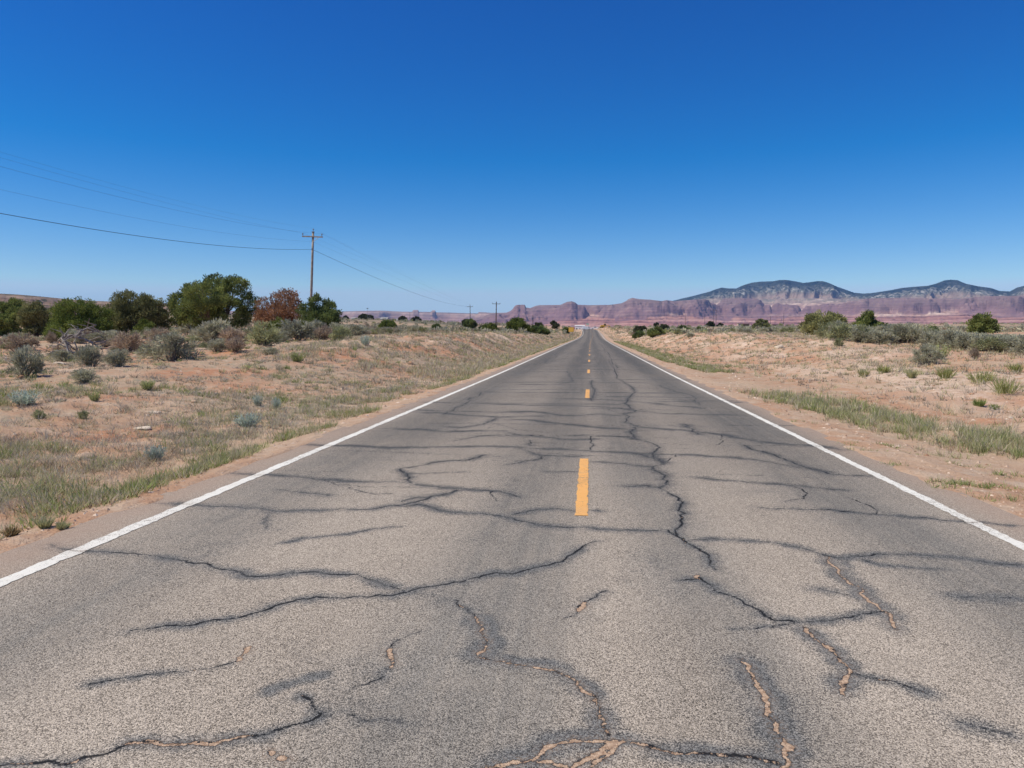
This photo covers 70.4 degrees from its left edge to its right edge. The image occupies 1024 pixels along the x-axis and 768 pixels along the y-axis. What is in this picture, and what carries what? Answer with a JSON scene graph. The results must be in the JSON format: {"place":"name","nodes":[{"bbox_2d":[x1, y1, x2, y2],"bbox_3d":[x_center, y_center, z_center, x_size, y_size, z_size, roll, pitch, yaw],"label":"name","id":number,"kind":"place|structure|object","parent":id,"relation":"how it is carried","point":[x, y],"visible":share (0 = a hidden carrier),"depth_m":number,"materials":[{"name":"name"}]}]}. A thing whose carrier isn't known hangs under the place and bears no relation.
{"place":"outdoors","nodes":[
{"label":"outdoors","id":0,"kind":"place"},
{"bbox_2d":[0,294,169,311],"bbox_3d":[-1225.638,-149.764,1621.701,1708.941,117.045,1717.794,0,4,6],"label":"hill","id":1,"kind":"structure","parent":0,"point":[45,301],"depth_m":1610.01,"materials":[{"name":"stone"}]},
{"bbox_2d":[229,310,498,321],"bbox_3d":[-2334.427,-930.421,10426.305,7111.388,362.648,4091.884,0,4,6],"label":"distant mesa","id":2,"kind":"structure","parent":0,"point":[434,315],"depth_m":11433.81,"materials":[{"name":"stone"}]},
{"bbox_2d":[0,329,1023,767],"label":"road","id":3,"kind":"structure","parent":0,"point":[456,581],"depth_m":4.31,"materials":[{"name":"grey asphalt"}]},
{"bbox_2d":[0,330,582,586],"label":"edge line","id":4,"kind":"object","parent":3,"relation":"on","point":[6,580],"visible":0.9,"depth_m":6.62,"materials":[{"name":"white paint"}]},
{"bbox_2d":[575,342,590,515],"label":"line","id":5,"kind":"object","parent":3,"relation":"on","point":[581,502],"visible":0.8,"depth_m":7.65,"materials":[{"name":"yellow paint"}]},
{"bbox_2d":[598,331,1023,549],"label":"edge line","id":6,"kind":"object","parent":3,"relation":"on","point":[998,534],"visible":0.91,"depth_m":7.73,"materials":[{"name":"white paint"}]},
{"bbox_2d":[0,312,1023,553],"bbox_3d":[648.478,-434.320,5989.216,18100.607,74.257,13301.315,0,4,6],"label":"ground","id":7,"kind":"structure","parent":0,"point":[934,466],"depth_m":18.43,"materials":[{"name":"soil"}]},
{"bbox_2d":[0,296,23,335],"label":"juniper tree","id":8,"kind":"object","parent":7,"relation":"on","point":[9,310],"visible":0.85,"depth_m":101.88,"materials":[{"name":"green plant"}]},
{"bbox_2d":[0,524,23,536],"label":"grass clump","id":9,"kind":"object","parent":7,"relation":"on","point":[8,530],"visible":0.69,"depth_m":5.85,"materials":[{"name":"plant"}]},
{"bbox_2d":[0,332,41,351],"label":"sagebrush","id":10,"kind":"object","parent":7,"relation":"on","point":[19,341],"visible":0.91,"depth_m":38.17,"materials":[{"name":"brown plant"}]},
{"bbox_2d":[7,389,42,405],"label":"sagebrush","id":11,"kind":"object","parent":7,"relation":"on","point":[26,400],"visible":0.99,"depth_m":14.66,"materials":[{"name":"green plant"}]},
{"bbox_2d":[5,344,46,377],"bbox_3d":[-14.220,-0.650,21.234,1.061,1.108,1.311,-1,4,-20],"label":"sagebrush","id":12,"kind":"object","parent":7,"relation":"on","point":[21,358],"visible":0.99,"depth_m":21.09,"materials":[{"name":"green plant"}]},
{"bbox_2d":[14,300,52,336],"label":"juniper tree","id":13,"kind":"object","parent":7,"relation":"on","point":[32,318],"visible":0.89,"depth_m":92.13,"materials":[{"name":"green plant"}]},
{"bbox_2d":[30,409,46,418],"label":"sagebrush","id":14,"kind":"object","parent":7,"relation":"on","point":[36,414],"visible":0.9,"depth_m":13.41,"materials":[{"name":"green plant"}]},
{"bbox_2d":[33,515,55,528],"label":"grass clump","id":15,"kind":"object","parent":7,"relation":"on","point":[44,523],"visible":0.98,"depth_m":6.02,"materials":[{"name":"green plant"}]},
{"bbox_2d":[44,330,60,343],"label":"sagebrush","id":16,"kind":"object","parent":7,"relation":"on","point":[50,337],"visible":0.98,"depth_m":52.27,"materials":[{"name":"green plant"}]},
{"bbox_2d":[48,349,74,361],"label":"sagebrush","id":17,"kind":"object","parent":7,"relation":"on","point":[63,355],"visible":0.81,"depth_m":29.13,"materials":[{"name":"green plant"}]},
{"bbox_2d":[55,520,72,529],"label":"grass clump","id":18,"kind":"object","parent":7,"relation":"on","point":[62,526],"visible":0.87,"depth_m":6.01,"materials":[{"name":"green plant"}]},
{"bbox_2d":[39,318,116,358],"bbox_3d":[-18.124,-1.670,30.185,3.031,2.150,2.236,3,5,35],"label":"dead branch","id":19,"kind":"object","parent":7,"relation":"on","point":[77,335],"visible":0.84,"depth_m":30.01,"materials":[{"name":"grey wood"}]},
{"bbox_2d":[41,296,117,338],"bbox_3d":[-38.463,-5.723,64.262,6.249,4.224,4.874,0,4,-4],"label":"juniper tree","id":20,"kind":"object","parent":7,"relation":"on","point":[64,315],"visible":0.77,"depth_m":63.44,"materials":[{"name":"green plant"}]},
{"bbox_2d":[75,410,89,418],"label":"sagebrush","id":21,"kind":"object","parent":7,"relation":"on","point":[84,414],"visible":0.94,"depth_m":14.07,"materials":[{"name":"green plant"}]},
{"bbox_2d":[67,368,100,382],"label":"sagebrush","id":22,"kind":"object","parent":7,"relation":"on","point":[81,375],"visible":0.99,"depth_m":19.78,"materials":[{"name":"green plant"}]},
{"bbox_2d":[72,343,105,366],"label":"sagebrush","id":23,"kind":"object","parent":7,"relation":"on","point":[85,356],"visible":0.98,"depth_m":25.41,"materials":[{"name":"green plant"}]},
{"bbox_2d":[88,391,102,400],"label":"sagebrush","id":24,"kind":"object","parent":7,"relation":"on","point":[92,397],"visible":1,"depth_m":15.90,"materials":[{"name":"green plant"}]},
{"bbox_2d":[86,330,107,341],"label":"sagebrush","id":25,"kind":"object","parent":7,"relation":"on","point":[96,334],"visible":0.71,"depth_m":51.73,"materials":[{"name":"green plant"}]},
{"bbox_2d":[105,330,126,341],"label":"sagebrush","id":26,"kind":"object","parent":7,"relation":"on","point":[112,333],"visible":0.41,"depth_m":49.45,"materials":[{"name":"green plant"}]},
{"bbox_2d":[99,348,133,365],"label":"sagebrush","id":27,"kind":"object","parent":7,"relation":"on","point":[115,356],"visible":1,"depth_m":24.63,"materials":[{"name":"green plant"}]},
{"bbox_2d":[108,329,150,352],"bbox_3d":[-19.523,-2.179,37.123,2.043,1.397,1.504,-3,5,-35],"label":"sagebrush","id":28,"kind":"object","parent":7,"relation":"on","point":[125,342],"visible":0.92,"depth_m":36.93,"materials":[{"name":"brown plant"}]},
{"bbox_2d":[101,289,170,336],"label":"juniper tree","id":29,"kind":"object","parent":7,"relation":"on","point":[144,306],"visible":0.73,"depth_m":69.39,"materials":[{"name":"green plant"}]},
{"bbox_2d":[133,318,155,338],"bbox_3d":[-32.045,-4.762,63.503,2.188,2.271,1.641,0,4,6],"label":"juniper tree","id":30,"kind":"object","parent":7,"relation":"on","point":[145,323],"visible":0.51,"depth_m":63.19,"materials":[{"name":"green plant"}]},
{"bbox_2d":[139,379,154,389],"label":"sagebrush","id":31,"kind":"object","parent":7,"relation":"on","point":[146,384],"visible":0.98,"depth_m":19.43,"materials":[{"name":"green plant"}]},
{"bbox_2d":[143,443,167,460],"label":"sagebrush","id":32,"kind":"object","parent":7,"relation":"on","point":[154,452],"visible":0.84,"depth_m":9.84,"materials":[{"name":"green plant"}]},
{"bbox_2d":[143,327,172,340],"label":"sagebrush","id":33,"kind":"object","parent":7,"relation":"on","point":[155,331],"visible":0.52,"depth_m":50.95,"materials":[{"name":"brown plant"}]},
{"bbox_2d":[131,331,205,361],"bbox_3d":[-13.001,-1.414,27.621,2.576,1.327,1.968,-4,5,-44],"label":"sagebrush","id":34,"kind":"object","parent":7,"relation":"on","point":[176,341],"visible":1,"depth_m":27.43,"materials":[{"name":"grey plant"}]},
{"bbox_2d":[172,322,193,334],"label":"sagebrush","id":35,"kind":"object","parent":7,"relation":"on","point":[184,329],"visible":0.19,"depth_m":98.48,"materials":[{"name":"grey plant"}]},
{"bbox_2d":[189,317,230,342],"bbox_3d":[-19.496,-3.478,47.188,2.789,1.928,2.781,-2,5,-33],"label":"sagebrush","id":36,"kind":"object","parent":7,"relation":"on","point":[209,330],"visible":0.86,"depth_m":46.90,"materials":[{"name":"green plant"}]},
{"bbox_2d":[164,272,261,334],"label":"juniper tree","id":37,"kind":"object","parent":7,"relation":"on","point":[206,299],"visible":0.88,"depth_m":70.03,"materials":[{"name":"green plant"}]},
{"bbox_2d":[206,337,225,351],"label":"sagebrush","id":38,"kind":"object","parent":7,"relation":"on","point":[216,345],"visible":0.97,"depth_m":34.87,"materials":[{"name":"green plant"}]},
{"bbox_2d":[217,326,245,341],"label":"sagebrush","id":39,"kind":"object","parent":7,"relation":"on","point":[229,332],"visible":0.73,"depth_m":46.10,"materials":[{"name":"brown plant"}]},
{"bbox_2d":[224,335,245,351],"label":"sagebrush","id":40,"kind":"object","parent":7,"relation":"on","point":[234,344],"visible":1,"depth_m":34.84,"materials":[{"name":"brown plant"}]},
{"bbox_2d":[233,412,262,426],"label":"sagebrush","id":41,"kind":"object","parent":7,"relation":"on","point":[248,422],"visible":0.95,"depth_m":13.41,"materials":[{"name":"green plant"}]},
{"bbox_2d":[243,319,283,345],"bbox_3d":[-13.482,-2.742,39.279,2.480,1.541,2.209,2,4,31],"label":"sagebrush","id":42,"kind":"object","parent":7,"relation":"on","point":[260,335],"visible":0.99,"depth_m":38.88,"materials":[{"name":"green plant"}]},
{"bbox_2d":[258,346,281,355],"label":"sagebrush","id":43,"kind":"object","parent":7,"relation":"on","point":[270,350],"visible":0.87,"depth_m":33.12,"materials":[{"name":"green plant"}]},
{"bbox_2d":[0,331,540,529],"bbox_3d":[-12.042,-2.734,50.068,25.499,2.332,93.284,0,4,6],"label":"dry grass","id":44,"kind":"structure","parent":7,"relation":"on","point":[80,435],"depth_m":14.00,"materials":[{"name":"plant"}]},
{"bbox_2d":[266,317,286,329],"bbox_3d":[-20.516,-4.937,63.368,1.612,2.013,2.071,-3,5,-42],"label":"juniper tree","id":45,"kind":"object","parent":7,"relation":"on","point":[277,320],"visible":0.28,"depth_m":62.93,"materials":[{"name":"green plant"}]},
{"bbox_2d":[252,287,306,329],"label":"dead juniper","id":46,"kind":"object","parent":7,"relation":"on","point":[266,312],"visible":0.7,"depth_m":67.48,"materials":[{"name":"brown plant"}]},
{"bbox_2d":[267,330,293,341],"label":"sagebrush","id":47,"kind":"object","parent":7,"relation":"on","point":[285,337],"visible":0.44,"depth_m":47.45,"materials":[{"name":"green plant"}]},
{"bbox_2d":[0,339,573,539],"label":"green verge weeds","id":48,"kind":"object","parent":7,"relation":"on","point":[104,495],"visible":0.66,"depth_m":8.30,"materials":[{"name":"green plant"}]},
{"bbox_2d":[290,351,305,362],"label":"sagebrush","id":49,"kind":"object","parent":7,"relation":"on","point":[297,357],"visible":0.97,"depth_m":29.44,"materials":[{"name":"green plant"}]},
{"bbox_2d":[276,318,319,340],"bbox_3d":[-14.633,-3.679,49.694,3.436,1.732,2.714,-1,4,-11],"label":"sagebrush","id":50,"kind":"object","parent":7,"relation":"on","point":[296,329],"visible":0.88,"depth_m":49.34,"materials":[{"name":"green plant"}]},
{"bbox_2d":[46,311,570,334],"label":"sagebrush scrub","id":51,"kind":"object","parent":7,"relation":"on","point":[453,328],"visible":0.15,"depth_m":239.25,"materials":[{"name":"green plant"}]},
{"bbox_2d":[302,229,322,296],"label":"utility pole","id":52,"kind":"object","parent":7,"relation":"on","point":[311,278],"visible":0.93,"depth_m":75.90,"materials":[{"name":"brown wood"}]},
{"bbox_2d":[0,213,459,305],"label":"telephone cable","id":53,"kind":"object","parent":52,"relation":"attached to","point":[188,242],"visible":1,"depth_m":49.23,"materials":[{"name":"black rubber"}]},
{"bbox_2d":[294,291,343,327],"bbox_3d":[-16.864,-6.028,63.790,4.196,4.240,3.713,0,4,6],"label":"juniper tree","id":54,"kind":"object","parent":7,"relation":"on","point":[326,312],"visible":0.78,"depth_m":63.23,"materials":[{"name":"green plant"}]},
{"bbox_2d":[313,324,334,339],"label":"sagebrush","id":55,"kind":"object","parent":7,"relation":"on","point":[324,331],"visible":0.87,"depth_m":49.44,"materials":[{"name":"brown plant"}]},
{"bbox_2d":[327,325,348,340],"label":"sagebrush","id":56,"kind":"object","parent":7,"relation":"on","point":[339,333],"visible":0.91,"depth_m":45.74,"materials":[{"name":"green plant"}]},
{"bbox_2d":[344,324,367,335],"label":"sagebrush","id":57,"kind":"object","parent":7,"relation":"on","point":[357,330],"visible":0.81,"depth_m":60.10,"materials":[{"name":"green plant"}]},
{"bbox_2d":[378,319,396,327],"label":"juniper shrub","id":58,"kind":"object","parent":7,"relation":"on","point":[386,323],"visible":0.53,"depth_m":203.93,"materials":[{"name":"green plant"}]},
{"bbox_2d":[204,328,580,378],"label":"bank grass","id":59,"kind":"structure","parent":7,"relation":"on","point":[312,348],"depth_m":42.48,"materials":[{"name":"plant"}]},
{"bbox_2d":[402,324,421,332],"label":"sagebrush","id":60,"kind":"object","parent":7,"relation":"on","point":[414,329],"visible":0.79,"depth_m":68.01,"materials":[{"name":"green plant"}]},
{"bbox_2d":[463,318,477,328],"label":"juniper shrub","id":61,"kind":"object","parent":7,"relation":"on","point":[470,322],"visible":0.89,"depth_m":261.08,"materials":[{"name":"green plant"}]},
{"bbox_2d":[480,322,499,330],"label":"juniper tree","id":62,"kind":"object","parent":7,"relation":"on","point":[492,326],"visible":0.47,"depth_m":149.35,"materials":[{"name":"green plant"}]},
{"bbox_2d":[505,316,530,333],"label":"juniper tree","id":63,"kind":"object","parent":7,"relation":"on","point":[515,323],"visible":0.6,"depth_m":148.84,"materials":[{"name":"green plant"}]},
{"bbox_2d":[529,325,550,334],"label":"juniper tree","id":64,"kind":"object","parent":7,"relation":"on","point":[540,329],"visible":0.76,"depth_m":164.06,"materials":[{"name":"green plant"}]},
{"bbox_2d":[647,326,665,337],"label":"juniper tree","id":65,"kind":"object","parent":7,"relation":"on","point":[655,331],"visible":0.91,"depth_m":117.26,"materials":[{"name":"green plant"}]},
{"bbox_2d":[614,341,753,373],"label":"green verge grass","id":66,"kind":"structure","parent":7,"relation":"on","point":[680,359],"depth_m":43.81,"materials":[{"name":"green plant"}]},
{"bbox_2d":[751,318,770,328],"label":"juniper shrub","id":67,"kind":"object","parent":7,"relation":"on","point":[760,322],"visible":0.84,"depth_m":318.74,"materials":[{"name":"green plant"}]},
{"bbox_2d":[597,327,1023,376],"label":"crest grass","id":68,"kind":"structure","parent":7,"relation":"on","point":[791,334],"depth_m":41.93,"materials":[{"name":"plant"}]},
{"bbox_2d":[599,322,1023,335],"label":"sagebrush scrub","id":69,"kind":"object","parent":7,"relation":"on","point":[1020,328],"visible":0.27,"depth_m":160.84,"materials":[{"name":"green plant"}]},
{"bbox_2d":[797,309,850,334],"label":"juniper tree","id":70,"kind":"object","parent":7,"relation":"on","point":[812,320],"visible":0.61,"depth_m":70.92,"materials":[{"name":"green plant"}]},
{"bbox_2d":[813,321,835,337],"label":"sagebrush","id":71,"kind":"object","parent":7,"relation":"on","point":[822,332],"visible":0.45,"depth_m":58.07,"materials":[{"name":"green plant"}]},
{"bbox_2d":[637,331,1023,438],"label":"bank grass","id":72,"kind":"structure","parent":7,"relation":"on","point":[934,381],"depth_m":26.53,"materials":[{"name":"plant"}]},
{"bbox_2d":[824,322,851,340],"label":"sagebrush","id":73,"kind":"object","parent":7,"relation":"on","point":[839,332],"visible":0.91,"depth_m":49.40,"materials":[{"name":"green plant"}]},
{"bbox_2d":[845,327,873,341],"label":"sagebrush","id":74,"kind":"object","parent":7,"relation":"on","point":[853,338],"visible":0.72,"depth_m":47.56,"materials":[{"name":"green plant"}]},
{"bbox_2d":[851,323,872,341],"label":"sagebrush","id":75,"kind":"object","parent":7,"relation":"on","point":[860,329],"visible":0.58,"depth_m":47.57,"materials":[{"name":"green plant"}]},
{"bbox_2d":[850,309,887,328],"bbox_3d":[31.123,-5.176,63.256,3.149,2.724,3.510,-1,4,-12],"label":"juniper tree","id":76,"kind":"object","parent":7,"relation":"on","point":[868,316],"visible":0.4,"depth_m":62.62,"materials":[{"name":"green plant"}]},
{"bbox_2d":[863,330,900,344],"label":"sagebrush","id":77,"kind":"object","parent":7,"relation":"on","point":[878,337],"visible":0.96,"depth_m":46.21,"materials":[{"name":"green plant"}]},
{"bbox_2d":[774,413,1023,502],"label":"shoulder weeds","id":78,"kind":"object","parent":7,"relation":"on","point":[986,485],"visible":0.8,"depth_m":7.81,"materials":[{"name":"green plant"}]},
{"bbox_2d":[886,323,915,342],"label":"sagebrush","id":79,"kind":"object","parent":7,"relation":"on","point":[900,326],"visible":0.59,"depth_m":46.74,"materials":[{"name":"green plant"}]},
{"bbox_2d":[886,326,915,342],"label":"sagebrush","id":80,"kind":"object","parent":7,"relation":"on","point":[901,334],"visible":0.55,"depth_m":46.72,"materials":[{"name":"green plant"}]},
{"bbox_2d":[903,368,920,377],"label":"grass clump","id":81,"kind":"object","parent":7,"relation":"on","point":[912,373],"visible":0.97,"depth_m":25.70,"materials":[{"name":"green plant"}]},
{"bbox_2d":[901,325,923,343],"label":"sagebrush","id":82,"kind":"object","parent":7,"relation":"on","point":[913,332],"visible":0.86,"depth_m":46.29,"materials":[{"name":"green plant"}]},
{"bbox_2d":[908,343,946,364],"bbox_3d":[17.875,-1.312,31.228,1.522,1.031,1.154,1,4,14],"label":"sagebrush","id":83,"kind":"object","parent":7,"relation":"on","point":[926,349],"visible":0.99,"depth_m":31.14,"materials":[{"name":"green plant"}]},
{"bbox_2d":[916,330,941,343],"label":"sagebrush","id":84,"kind":"object","parent":7,"relation":"on","point":[926,337],"visible":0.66,"depth_m":41.65,"materials":[{"name":"green plant"}]},
{"bbox_2d":[931,343,950,357],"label":"sagebrush","id":85,"kind":"object","parent":7,"relation":"on","point":[945,349],"visible":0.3,"depth_m":33.39,"materials":[{"name":"green plant"}]},
{"bbox_2d":[927,329,960,348],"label":"sagebrush","id":86,"kind":"object","parent":7,"relation":"on","point":[950,335],"visible":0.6,"depth_m":40.47,"materials":[{"name":"green plant"}]},
{"bbox_2d":[934,366,961,377],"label":"grass clump","id":87,"kind":"object","parent":7,"relation":"on","point":[947,373],"visible":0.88,"depth_m":24.14,"materials":[{"name":"green plant"}]},
{"bbox_2d":[945,333,970,349],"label":"sagebrush","id":88,"kind":"object","parent":7,"relation":"on","point":[957,344],"visible":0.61,"depth_m":39.43,"materials":[{"name":"green plant"}]},
{"bbox_2d":[950,331,984,348],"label":"sagebrush","id":89,"kind":"object","parent":7,"relation":"on","point":[972,334],"visible":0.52,"depth_m":39.26,"materials":[{"name":"green plant"}]},
{"bbox_2d":[968,346,980,358],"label":"sagebrush","id":90,"kind":"object","parent":7,"relation":"on","point":[974,352],"visible":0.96,"depth_m":32.23,"materials":[{"name":"grey plant"}]},
{"bbox_2d":[970,397,986,406],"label":"grass clump","id":91,"kind":"object","parent":7,"relation":"on","point":[978,403],"visible":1,"depth_m":17.02,"materials":[{"name":"green plant"}]},
{"bbox_2d":[965,334,992,349],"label":"sagebrush","id":92,"kind":"object","parent":7,"relation":"on","point":[977,338],"visible":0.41,"depth_m":38.40,"materials":[{"name":"green plant"}]},
{"bbox_2d":[961,368,997,382],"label":"grass clump","id":93,"kind":"object","parent":7,"relation":"on","point":[985,377],"visible":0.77,"depth_m":22.16,"materials":[{"name":"green plant"}]},
{"bbox_2d":[965,311,1001,333],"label":"juniper tree","id":94,"kind":"object","parent":7,"relation":"on","point":[980,322],"visible":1,"depth_m":70.85,"materials":[{"name":"green plant"}]},
{"bbox_2d":[970,336,1007,350],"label":"sagebrush","id":95,"kind":"object","parent":7,"relation":"on","point":[987,341],"visible":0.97,"depth_m":37.45,"materials":[{"name":"green plant"}]},
{"bbox_2d":[981,375,1023,393],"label":"grass clump","id":96,"kind":"object","parent":7,"relation":"on","point":[1002,387],"visible":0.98,"depth_m":18.82,"materials":[{"name":"green plant"}]},
{"bbox_2d":[998,335,1021,351],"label":"sagebrush","id":97,"kind":"object","parent":7,"relation":"on","point":[1004,341],"visible":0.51,"depth_m":36.99,"materials":[{"name":"green plant"}]},
{"bbox_2d":[1006,363,1023,371],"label":"grass clump","id":98,"kind":"object","parent":7,"relation":"on","point":[1015,367],"visible":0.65,"depth_m":25.87,"materials":[{"name":"green plant"}]},
{"bbox_2d":[1008,334,1023,354],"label":"sagebrush","id":99,"kind":"object","parent":7,"relation":"on","point":[1020,344],"visible":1,"depth_m":33.14,"materials":[{"name":"green plant"}]},
{"bbox_2d":[0,0,1023,312],"label":"sky","id":100,"kind":"structure","parent":0,"point":[508,153],"materials":[{"name":"blue"}]},
{"bbox_2d":[474,296,1023,327],"bbox_3d":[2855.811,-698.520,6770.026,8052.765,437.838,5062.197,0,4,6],"label":"red mesa","id":101,"kind":"structure","parent":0,"point":[631,312],"depth_m":7004.29,"materials":[{"name":"red stone"}]},
{"bbox_2d":[674,280,1023,302],"bbox_3d":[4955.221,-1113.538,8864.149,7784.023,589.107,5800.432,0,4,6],"label":"mountain","id":102,"kind":"structure","parent":0,"point":[780,291],"depth_m":9176.30,"materials":[{"name":"grey stone"}]},
{"bbox_2d":[725,385,1023,459],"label":"tall grass","id":103,"kind":"structure","parent":0,"point":[983,436],"depth_m":13.04,"materials":[{"name":"green plant"}]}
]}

